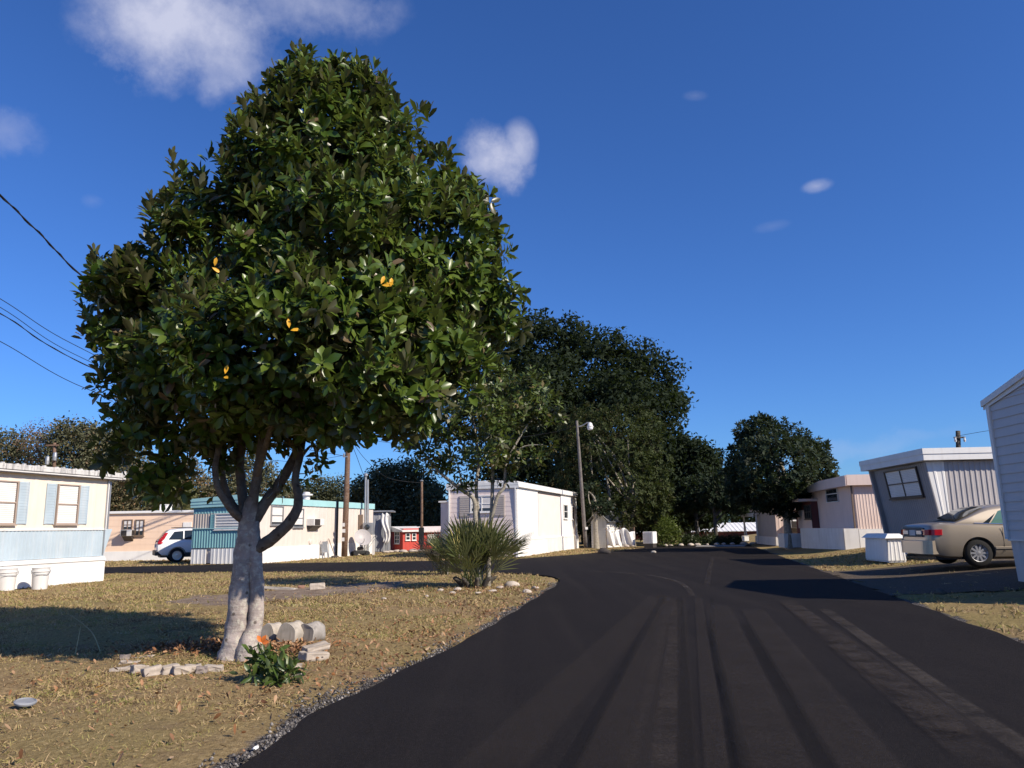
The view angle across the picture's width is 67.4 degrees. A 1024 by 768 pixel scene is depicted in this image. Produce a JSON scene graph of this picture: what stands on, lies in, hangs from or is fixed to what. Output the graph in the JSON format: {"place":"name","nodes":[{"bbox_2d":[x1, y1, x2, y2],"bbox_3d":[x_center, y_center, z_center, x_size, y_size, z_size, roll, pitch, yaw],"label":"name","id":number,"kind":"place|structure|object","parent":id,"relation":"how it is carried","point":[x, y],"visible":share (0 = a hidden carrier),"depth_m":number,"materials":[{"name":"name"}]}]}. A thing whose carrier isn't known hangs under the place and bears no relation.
{"place":"outdoors","nodes":[
{"label":"outdoors","id":0,"kind":"place"},
{"bbox_2d":[0,570,558,617],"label":"grass","id":1,"kind":"structure","parent":0,"point":[111,595],"depth_m":16.95,"materials":[{"name":"plant"}]},
{"bbox_2d":[0,532,1023,767],"bbox_3d":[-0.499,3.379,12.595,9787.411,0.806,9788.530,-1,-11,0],"label":"ground","id":2,"kind":"structure","parent":0,"point":[237,743],"depth_m":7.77,"materials":[{"name":"plant"}]},
{"bbox_2d":[0,568,18,590],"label":"bucket","id":3,"kind":"object","parent":2,"relation":"on","point":[8,577],"visible":1,"depth_m":19.02,"materials":[{"name":"white paint"}]},
{"bbox_2d":[13,697,36,706],"bbox_3d":[-3.782,2.471,5.968,0.159,0.047,0.160,-1,-11,0],"label":"tin lid","id":4,"kind":"object","parent":2,"relation":"on","point":[24,702],"visible":1,"depth_m":5.96,"materials":[{"name":"metal"}]},
{"bbox_2d":[0,424,51,465],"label":"tree","id":5,"kind":"object","parent":2,"relation":"on","point":[10,456],"visible":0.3,"depth_m":74.72,"materials":[{"name":"green plant"}]},
{"bbox_2d":[1,417,62,466],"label":"tree","id":6,"kind":"object","parent":2,"relation":"on","point":[38,450],"visible":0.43,"depth_m":71.87,"materials":[{"name":"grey plant"}]},
{"bbox_2d":[31,567,50,589],"bbox_3d":[-11.922,4.910,19.410,0.436,0.536,0.424,5,-12,-29],"label":"bucket","id":7,"kind":"object","parent":2,"relation":"on","point":[40,577],"visible":0.99,"depth_m":19.27,"materials":[{"name":"white paint"}]},
{"bbox_2d":[45,443,58,466],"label":"power pole","id":8,"kind":"object","parent":2,"relation":"on","point":[54,457],"visible":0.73,"depth_m":59.88,"materials":[{"name":"brown wood"}]},
{"bbox_2d":[0,462,125,588],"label":"mobile home","id":9,"kind":"object","parent":2,"relation":"on","point":[56,519],"visible":0.89,"depth_m":20.85,"materials":[{"name":"beige"}]},
{"bbox_2d":[0,480,19,525],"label":"window","id":10,"kind":"structure","parent":9,"relation":"in","point":[9,490],"depth_m":19.52,"materials":[{"name":"white glass"}]},
{"bbox_2d":[53,484,80,525],"bbox_3d":[-12.325,3.358,21.328,0.085,1.125,0.818,-4,-11,14],"label":"window","id":11,"kind":"structure","parent":9,"relation":"in","point":[68,495],"depth_m":21.31,"materials":[{"name":"white glass"}]},
{"bbox_2d":[32,410,122,472],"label":"tree","id":12,"kind":"object","parent":2,"relation":"on","point":[76,437],"visible":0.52,"depth_m":69.38,"materials":[{"name":"green plant"}]},
{"bbox_2d":[109,665,129,671],"bbox_3d":[-3.827,2.791,7.505,0.186,0.056,0.133,-4,-15,-12],"label":"edging block","id":13,"kind":"object","parent":2,"relation":"on","point":[126,668],"depth_m":7.46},
{"bbox_2d":[88,421,156,493],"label":"tree","id":14,"kind":"object","parent":2,"relation":"on","point":[143,459],"visible":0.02,"depth_m":71.25,"materials":[{"name":"green plant"}]},
{"bbox_2d":[119,654,130,659],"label":"edging block","id":15,"kind":"object","parent":2,"relation":"on","point":[123,656],"depth_m":8.08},
{"bbox_2d":[119,660,140,663],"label":"edging block","id":16,"kind":"object","parent":2,"relation":"on","point":[123,662],"depth_m":7.84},
{"bbox_2d":[94,461,183,510],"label":"scrub tree","id":17,"kind":"object","parent":2,"relation":"on","point":[118,494],"visible":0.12,"depth_m":60.37,"materials":[{"name":"green plant"}]},
{"bbox_2d":[129,664,149,673],"bbox_3d":[-3.589,2.748,7.396,0.121,0.090,0.164,-16,-25,41],"label":"edging block","id":18,"kind":"object","parent":2,"relation":"on","point":[136,668],"depth_m":7.34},
{"bbox_2d":[103,504,193,560],"bbox_3d":[-17.535,7.992,41.601,14.400,2.869,4.232,-1,-11,-2],"label":"mobile home","id":19,"kind":"object","parent":2,"relation":"on","point":[134,535],"visible":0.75,"depth_m":39.90,"materials":[{"name":"pink paint"}]},
{"bbox_2d":[122,519,132,529],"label":"window","id":20,"kind":"structure","parent":19,"relation":"in","point":[127,524],"depth_m":39.90,"materials":[{"name":"white glass"}]},
{"bbox_2d":[133,519,144,536],"bbox_3d":[-19.356,7.485,39.890,0.541,0.883,0.085,-1,-11,-2],"label":"window","id":21,"kind":"structure","parent":19,"relation":"in","point":[139,524],"depth_m":39.89,"materials":[{"name":"white glass"}]},
{"bbox_2d":[140,664,161,676],"bbox_3d":[-3.404,2.712,7.250,0.125,0.098,0.178,-20,-14,40],"label":"edging block","id":22,"kind":"object","parent":2,"relation":"on","point":[154,670],"depth_m":7.21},
{"bbox_2d":[138,479,202,510],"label":"tree","id":23,"kind":"object","parent":2,"relation":"on","point":[185,507],"visible":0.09,"depth_m":51.00,"materials":[{"name":"green plant"}]},
{"bbox_2d":[161,663,179,674],"bbox_3d":[-3.258,2.723,7.319,0.178,0.097,0.124,2,-8,-43],"label":"edging block","id":24,"kind":"object","parent":2,"relation":"on","point":[167,669],"depth_m":7.27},
{"bbox_2d":[152,527,192,561],"bbox_3d":[-15.025,7.763,37.261,4.269,1.628,2.009,5,-12,-28],"label":"parked car","id":25,"kind":"object","parent":2,"relation":"on","point":[172,545],"visible":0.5,"depth_m":36.03,"materials":[{"name":"white paint"}]},
{"bbox_2d":[172,665,191,674],"bbox_3d":[-3.143,2.723,7.309,0.171,0.090,0.130,12,-12,-34],"label":"edging block","id":26,"kind":"object","parent":2,"relation":"on","point":[178,669],"depth_m":7.26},
{"bbox_2d":[195,665,207,673],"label":"edging block","id":27,"kind":"object","parent":2,"relation":"on","point":[200,669],"depth_m":7.25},
{"bbox_2d":[173,456,234,509],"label":"scrub tree","id":28,"kind":"object","parent":2,"relation":"on","point":[198,481],"visible":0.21,"depth_m":65.06,"materials":[{"name":"green plant"}]},
{"bbox_2d":[204,664,223,671],"bbox_3d":[-2.864,2.734,7.370,0.181,0.082,0.121,7,-11,-9],"label":"edging block","id":29,"kind":"object","parent":2,"relation":"on","point":[214,668],"depth_m":7.33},
{"bbox_2d":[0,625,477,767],"bbox_3d":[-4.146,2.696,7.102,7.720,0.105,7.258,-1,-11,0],"label":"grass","id":30,"kind":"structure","parent":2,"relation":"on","point":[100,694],"depth_m":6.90,"materials":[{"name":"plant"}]},
{"bbox_2d":[210,451,317,498],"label":"tree","id":31,"kind":"object","parent":2,"relation":"on","point":[266,470],"visible":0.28,"depth_m":74.72,"materials":[{"name":"green plant"}]},
{"bbox_2d":[229,635,307,687],"bbox_3d":[-2.136,2.509,6.758,0.640,0.597,0.491,-9,-13,35],"label":"leafy plant","id":32,"kind":"object","parent":2,"relation":"on","point":[261,660],"visible":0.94,"depth_m":6.72,"materials":[{"name":"green plant"}]},
{"bbox_2d":[261,622,281,640],"bbox_3d":[-2.930,3.036,9.378,0.234,0.245,0.257,-4,-11,15],"label":"log section","id":33,"kind":"object","parent":2,"relation":"on","point":[270,630],"visible":0.53,"depth_m":9.27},
{"bbox_2d":[0,578,551,765],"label":"leaf litter","id":34,"kind":"object","parent":2,"relation":"on","point":[215,642],"visible":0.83,"depth_m":8.49,"materials":[{"name":"brown plant"}]},
{"bbox_2d":[265,586,297,589],"bbox_3d":[-5.407,4.731,17.763,0.868,0.084,0.215,2,-15,8],"label":"plank","id":35,"kind":"object","parent":2,"relation":"on","point":[276,588],"visible":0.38,"depth_m":17.67,"materials":[{"name":"wood"}]},
{"bbox_2d":[190,492,374,563],"bbox_3d":[-10.832,7.142,38.808,3.712,3.271,12.006,-4,-11,14],"label":"mobile home","id":36,"kind":"object","parent":2,"relation":"on","point":[214,530],"visible":0.69,"depth_m":34.88,"materials":[{"name":"beige"}]},
{"bbox_2d":[213,513,237,530],"bbox_3d":[-12.268,5.955,33.203,1.411,0.741,0.085,-4,-11,14],"label":"window","id":37,"kind":"structure","parent":36,"relation":"in","point":[222,520],"depth_m":33.25,"materials":[{"name":"white glass"}]},
{"bbox_2d":[270,506,283,525],"bbox_3d":[-10.503,5.902,34.368,0.086,0.878,1.065,-4,-11,14],"label":"window","id":38,"kind":"structure","parent":36,"relation":"in","point":[277,512],"depth_m":34.32,"materials":[{"name":"white glass"}]},
{"bbox_2d":[293,509,303,527],"bbox_3d":[-10.041,6.305,36.125,0.055,0.884,0.936,-4,-11,14],"label":"window","id":39,"kind":"structure","parent":36,"relation":"in","point":[299,523],"depth_m":36.30,"materials":[{"name":"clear glass"}]},
{"bbox_2d":[276,620,303,641],"bbox_3d":[-2.622,2.972,9.153,0.270,0.281,0.278,-3,-11,13],"label":"log section","id":40,"kind":"object","parent":2,"relation":"on","point":[292,631],"visible":0.71,"depth_m":9.04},
{"bbox_2d":[69,37,533,662],"bbox_3d":[-2.487,-0.619,9.066,5.496,7.406,4.366,-9,-13,35],"label":"magnolia tree","id":41,"kind":"object","parent":2,"relation":"on","point":[379,317],"visible":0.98,"depth_m":8.06,"materials":[{"name":"green plant"}]},
{"bbox_2d":[300,621,325,641],"bbox_3d":[-2.406,2.997,9.251,0.254,0.263,0.267,-5,-11,21],"label":"log section","id":42,"kind":"object","parent":2,"relation":"on","point":[312,630],"visible":0.71,"depth_m":9.16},
{"bbox_2d":[298,650,329,661],"bbox_3d":[-2.049,2.817,7.954,0.290,0.100,0.184,14,-16,-41],"label":"edging block","id":43,"kind":"object","parent":2,"relation":"on","point":[307,656],"depth_m":7.89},
{"bbox_2d":[302,641,330,651],"bbox_3d":[-2.058,2.770,8.076,0.265,0.072,0.169,-1,-3,-39],"label":"edging block","id":44,"kind":"object","parent":43,"relation":"on","point":[321,645],"depth_m":8.04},
{"bbox_2d":[309,583,324,589],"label":"stone block","id":45,"kind":"object","parent":2,"relation":"on","point":[313,586],"depth_m":17.46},
{"bbox_2d":[291,471,350,501],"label":"oak tree","id":46,"kind":"object","parent":2,"relation":"on","point":[328,493],"visible":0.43,"depth_m":82.59,"materials":[{"name":"green plant"}]},
{"bbox_2d":[320,541,328,558],"bbox_3d":[-9.276,8.202,38.042,0.191,0.856,0.516,-5,-11,21],"label":"garden chair","id":47,"kind":"object","parent":2,"relation":"on","point":[324,546],"visible":0.92,"depth_m":38.04,"materials":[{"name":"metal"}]},
{"bbox_2d":[341,451,349,555],"bbox_3d":[-8.589,3.973,39.955,0.398,9.760,0.365,-1,-11,0],"label":"power pole","id":48,"kind":"object","parent":2,"relation":"on","point":[344,538],"visible":0.46,"depth_m":39.44,"materials":[{"name":"brown wood"}]},
{"bbox_2d":[0,194,82,275],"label":"power line","id":49,"kind":"object","parent":48,"relation":"attached to","point":[38,231],"visible":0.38,"depth_m":25.76,"materials":[{"name":"black metal"}]},
{"bbox_2d":[1,299,93,354],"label":"power line","id":50,"kind":"object","parent":48,"relation":"attached to","point":[42,326],"visible":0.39,"depth_m":29.35,"materials":[{"name":"black metal"}]},
{"bbox_2d":[0,307,104,368],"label":"power line","id":51,"kind":"object","parent":48,"relation":"attached to","point":[46,338],"visible":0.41,"depth_m":29.55,"materials":[{"name":"black metal"}]},
{"bbox_2d":[0,313,107,375],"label":"power line","id":52,"kind":"object","parent":48,"relation":"attached to","point":[45,343],"visible":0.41,"depth_m":29.45,"materials":[{"name":"black metal"}]},
{"bbox_2d":[0,341,342,455],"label":"power line","id":53,"kind":"object","parent":48,"relation":"attached to","point":[81,386],"visible":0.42,"depth_m":29.18,"materials":[{"name":"black metal"}]},
{"bbox_2d":[354,529,370,554],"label":"satellite dish","id":54,"kind":"object","parent":2,"relation":"on","point":[362,537],"visible":1,"depth_m":41.12,"materials":[{"name":"metal"}]},
{"bbox_2d":[350,536,375,555],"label":"lawn mower","id":55,"kind":"object","parent":2,"relation":"on","point":[359,550],"visible":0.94,"depth_m":40.94,"materials":[{"name":"black metal"}]},
{"bbox_2d":[358,473,374,554],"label":"service mast","id":56,"kind":"object","parent":2,"relation":"on","point":[367,526],"visible":0.81,"depth_m":42.29,"materials":[{"name":"metal"}]},
{"bbox_2d":[103,548,637,566],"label":"grass","id":57,"kind":"structure","parent":2,"relation":"on","point":[417,556],"depth_m":36.33,"materials":[{"name":"plant"}]},
{"bbox_2d":[199,582,557,767],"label":"loose gravel","id":58,"kind":"structure","parent":2,"relation":"on","point":[289,726],"depth_m":5.93,"materials":[{"name":"gravel"}]},
{"bbox_2d":[373,510,395,551],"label":"shed","id":59,"kind":"structure","parent":2,"relation":"on","point":[378,531],"depth_m":48.11,"materials":[{"name":"metal"}]},
{"bbox_2d":[381,513,389,550],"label":"hanging cloth","id":60,"kind":"object","parent":59,"relation":"hanging from","point":[384,521],"visible":0.99,"depth_m":47.78,"materials":[{"name":"white fabric"}]},
{"bbox_2d":[332,454,447,526],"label":"oak tree","id":61,"kind":"object","parent":2,"relation":"on","point":[385,493],"visible":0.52,"depth_m":67.97,"materials":[{"name":"green plant"}]},
{"bbox_2d":[391,526,427,549],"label":"red cabin","id":62,"kind":"object","parent":2,"relation":"on","point":[404,537],"visible":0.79,"depth_m":49.94,"materials":[{"name":"paint"}]},
{"bbox_2d":[394,532,399,543],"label":"window","id":63,"kind":"structure","parent":62,"relation":"in","point":[396,534],"depth_m":50.02,"materials":[{"name":"grey glass"}]},
{"bbox_2d":[419,480,423,548],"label":"utility post","id":64,"kind":"object","parent":2,"relation":"on","point":[421,531],"visible":0.91,"depth_m":47.22,"materials":[{"name":"brown wood"}]},
{"bbox_2d":[400,480,447,526],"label":"oak tree","id":65,"kind":"object","parent":2,"relation":"on","point":[431,499],"visible":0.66,"depth_m":64.76,"materials":[{"name":"green plant"}]},
{"bbox_2d":[423,526,440,546],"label":"red outbuilding","id":66,"kind":"structure","parent":2,"relation":"on","point":[430,529],"depth_m":53.05,"materials":[{"name":"paint"}]},
{"bbox_2d":[405,529,461,574],"bbox_3d":[-2.212,4.910,22.531,2.090,1.365,1.553,-1,-11,0],"label":"dark bush","id":67,"kind":"object","parent":2,"relation":"on","point":[429,551],"visible":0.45,"depth_m":22.41,"materials":[{"name":"green plant"}]},
{"bbox_2d":[425,514,533,587],"bbox_3d":[-0.693,3.781,17.474,2.499,1.789,2.315,-1,-11,0],"label":"palmetto bush","id":68,"kind":"object","parent":2,"relation":"on","point":[469,542],"visible":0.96,"depth_m":17.24,"materials":[{"name":"green plant"}]},
{"bbox_2d":[393,356,568,587],"bbox_3d":[-0.667,1.990,18.050,4.067,5.477,3.650,-1,-11,0],"label":"tree","id":69,"kind":"object","parent":2,"relation":"on","point":[494,421],"visible":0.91,"depth_m":17.75,"materials":[{"name":"green plant"}]},
{"bbox_2d":[438,480,578,556],"bbox_3d":[-0.082,7.514,42.475,4.929,3.514,14.044,-4,-11,16],"label":"mobile home","id":70,"kind":"object","parent":2,"relation":"on","point":[546,516],"visible":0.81,"depth_m":37.78,"materials":[{"name":"white paint"}]},
{"bbox_2d":[470,495,489,512],"bbox_3d":[-1.417,5.610,35.843,1.189,0.827,0.115,-4,-11,16],"label":"window","id":71,"kind":"structure","parent":70,"relation":"in","point":[484,500],"depth_m":35.84,"materials":[{"name":"white glass"}]},
{"bbox_2d":[563,504,567,518],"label":"window","id":72,"kind":"structure","parent":70,"relation":"in","point":[565,507],"depth_m":45.18,"materials":[{"name":"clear glass"}]},
{"bbox_2d":[504,581,519,587],"bbox_3d":[-0.024,4.560,17.526,0.356,0.139,0.386,4,-12,-23],"label":"stone","id":73,"kind":"object","parent":2,"relation":"on","point":[509,583],"visible":0.73,"depth_m":17.39,"materials":[{"name":"stone"}]},
{"bbox_2d":[464,307,699,543],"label":"oak tree","id":74,"kind":"object","parent":2,"relation":"on","point":[612,383],"visible":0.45,"depth_m":60.01,"materials":[{"name":"green plant"}]},
{"bbox_2d":[576,421,592,547],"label":"street lamp","id":75,"kind":"object","parent":2,"relation":"on","point":[589,427],"visible":1,"depth_m":43.60,"materials":[{"name":"grey wood"}]},
{"bbox_2d":[575,481,615,548],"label":"shade tree","id":76,"kind":"object","parent":2,"relation":"on","point":[593,507],"visible":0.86,"depth_m":46.83,"materials":[{"name":"green plant"}]},
{"bbox_2d":[586,510,629,547],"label":"shed","id":77,"kind":"structure","parent":2,"relation":"on","point":[604,524],"depth_m":47.94,"materials":[{"name":"white paint"}]},
{"bbox_2d":[547,402,675,546],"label":"magnolia tree","id":78,"kind":"object","parent":2,"relation":"on","point":[646,487],"visible":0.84,"depth_m":49.64,"materials":[{"name":"green plant"}]},
{"bbox_2d":[606,527,635,547],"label":"white tarp","id":79,"kind":"object","parent":2,"relation":"on","point":[622,537],"visible":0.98,"depth_m":46.56,"materials":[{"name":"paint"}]},
{"bbox_2d":[643,532,656,547],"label":"utility box","id":80,"kind":"object","parent":2,"relation":"on","point":[649,539],"visible":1,"depth_m":45.83,"materials":[{"name":"white paint"}]},
{"bbox_2d":[643,533,651,542],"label":"door","id":81,"kind":"structure","parent":80,"relation":"in","point":[647,536],"depth_m":45.83,"materials":[{"name":"white paint"}]},
{"bbox_2d":[650,515,684,546],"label":"green shrub","id":82,"kind":"object","parent":2,"relation":"on","point":[662,530],"visible":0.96,"depth_m":46.90,"materials":[{"name":"green plant"}]},
{"bbox_2d":[621,432,727,541],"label":"oak tree","id":83,"kind":"object","parent":2,"relation":"on","point":[697,455],"visible":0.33,"depth_m":57.21,"materials":[{"name":"green plant"}]},
{"bbox_2d":[676,531,705,545],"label":"hedge shrub","id":84,"kind":"object","parent":2,"relation":"on","point":[689,538],"visible":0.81,"depth_m":48.65,"materials":[{"name":"green plant"}]},
{"bbox_2d":[664,472,725,536],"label":"shade tree","id":85,"kind":"object","parent":2,"relation":"on","point":[687,502],"visible":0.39,"depth_m":51.75,"materials":[{"name":"green plant"}]},
{"bbox_2d":[635,522,755,539],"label":"long building","id":86,"kind":"structure","parent":2,"relation":"on","point":[734,527],"depth_m":72.74,"materials":[{"name":"white paint"}]},
{"bbox_2d":[695,532,723,544],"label":"hedge shrub","id":87,"kind":"object","parent":2,"relation":"on","point":[711,539],"visible":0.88,"depth_m":48.65,"materials":[{"name":"green plant"}]},
{"bbox_2d":[696,544,746,546],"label":"concrete apron","id":88,"kind":"object","parent":2,"relation":"on","point":[720,545],"visible":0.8,"depth_m":46.94,"materials":[{"name":"concrete"}]},
{"bbox_2d":[696,469,757,536],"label":"shade tree","id":89,"kind":"object","parent":2,"relation":"on","point":[711,494],"visible":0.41,"depth_m":48.99,"materials":[{"name":"green plant"}]},
{"bbox_2d":[720,531,748,544],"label":"hedge shrub","id":90,"kind":"object","parent":2,"relation":"on","point":[731,538],"visible":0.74,"depth_m":48.75,"materials":[{"name":"green plant"}]},
{"bbox_2d":[723,476,770,522],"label":"oak tree","id":91,"kind":"object","parent":2,"relation":"on","point":[733,518],"visible":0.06,"depth_m":88.94,"materials":[{"name":"green plant"}]},
{"bbox_2d":[741,510,796,545],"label":"mobile home","id":92,"kind":"object","parent":2,"relation":"on","point":[769,528],"visible":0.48,"depth_m":45.03,"materials":[{"name":"metal"}]},
{"bbox_2d":[716,411,840,548],"bbox_3d":[13.491,4.695,37.892,6.212,7.175,6.103,-1,-11,0],"label":"magnolia tree","id":93,"kind":"object","parent":2,"relation":"on","point":[779,484],"visible":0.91,"depth_m":37.59,"materials":[{"name":"green plant"}]},
{"bbox_2d":[778,499,819,547],"bbox_3d":[15.973,6.805,37.615,5.100,2.304,3.303,-2,-11,5],"label":"porch room","id":94,"kind":"object","parent":2,"relation":"on","point":[808,513],"visible":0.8,"depth_m":37.36,"materials":[{"name":"metal"}]},
{"bbox_2d":[803,504,811,519],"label":"window","id":95,"kind":"structure","parent":94,"relation":"in","point":[807,508],"depth_m":36.79,"materials":[{"name":"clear glass"}]},
{"bbox_2d":[800,474,883,549],"bbox_3d":[20.002,5.671,33.858,12.640,3.163,6.754,-2,-11,5],"label":"mobile home","id":96,"kind":"object","parent":2,"relation":"on","point":[849,516],"visible":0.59,"depth_m":32.17,"materials":[{"name":"metal"}]},
{"bbox_2d":[825,488,838,502],"bbox_3d":[14.229,4.893,34.176,0.068,0.739,1.656,-2,-11,5],"label":"window","id":97,"kind":"structure","parent":96,"relation":"in","point":[832,495],"depth_m":34.13,"materials":[{"name":"clear glass"}]},
{"bbox_2d":[862,533,905,561],"bbox_3d":[11.141,4.888,23.000,0.600,0.809,1.838,-2,-11,4],"label":"storage box","id":98,"kind":"object","parent":2,"relation":"on","point":[883,547],"visible":0.98,"depth_m":22.43,"materials":[{"name":"white paint"}]},
{"bbox_2d":[784,548,1023,640],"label":"grass","id":99,"kind":"structure","parent":2,"relation":"on","point":[853,559],"depth_m":20.82,"materials":[{"name":"plant"}]},
{"bbox_2d":[934,588,947,594],"bbox_3d":[7.228,3.495,12.950,0.196,0.104,0.238,3,-11,-18],"label":"stone","id":100,"kind":"object","parent":99,"relation":"on","point":[938,591],"visible":1,"depth_m":12.88,"materials":[{"name":"grey stone"}]},
{"bbox_2d":[822,559,1023,595],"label":"gravel drive","id":101,"kind":"structure","parent":2,"relation":"on","point":[926,581],"depth_m":16.78,"materials":[{"name":"gravel"}]},
{"bbox_2d":[901,504,1013,566],"bbox_3d":[12.152,3.628,18.585,4.860,1.440,2.040,-2,-11,4],"label":"parked car","id":102,"kind":"object","parent":101,"relation":"on","point":[973,535],"visible":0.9,"depth_m":17.91,"materials":[{"name":"beige metal"}]},
{"bbox_2d":[859,447,999,554],"bbox_3d":[18.628,3.755,23.697,13.450,3.388,4.578,-1,-11,2],"label":"mobile home","id":103,"kind":"object","parent":2,"relation":"on","point":[922,485],"visible":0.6,"depth_m":22.27,"materials":[{"name":"white paint"}]},
{"bbox_2d":[883,466,924,499],"bbox_3d":[12.202,3.123,23.975,0.194,0.937,2.300,-1,-11,2],"label":"window","id":104,"kind":"structure","parent":103,"relation":"in","point":[905,483],"depth_m":23.89,"materials":[{"name":"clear glass"}]},
{"bbox_2d":[953,431,965,447],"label":"power pole","id":105,"kind":"object","parent":2,"relation":"on","point":[957,439],"visible":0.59,"depth_m":41.95,"materials":[{"name":"brown wood"}]},
{"bbox_2d":[980,369,1023,581],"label":"mobile home","id":106,"kind":"object","parent":2,"relation":"on","point":[1003,405],"visible":0.98,"depth_m":14.84,"materials":[{"name":"white plastic"}]},
{"bbox_2d":[0,0,1023,521],"label":"sky","id":107,"kind":"structure","parent":0,"point":[817,206],"materials":[{"name":"blue"}]},
{"bbox_2d":[104,543,1023,767],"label":"road","id":108,"kind":"structure","parent":0,"point":[582,664],"depth_m":6.33,"materials":[{"name":"asphalt"}]},
{"bbox_2d":[597,547,610,553],"bbox_3d":[4.515,8.112,37.355,0.600,0.325,0.842,11,-16,-48],"label":"dark stone","id":109,"kind":"object","parent":108,"relation":"on","point":[604,550],"visible":0.93,"depth_m":37.12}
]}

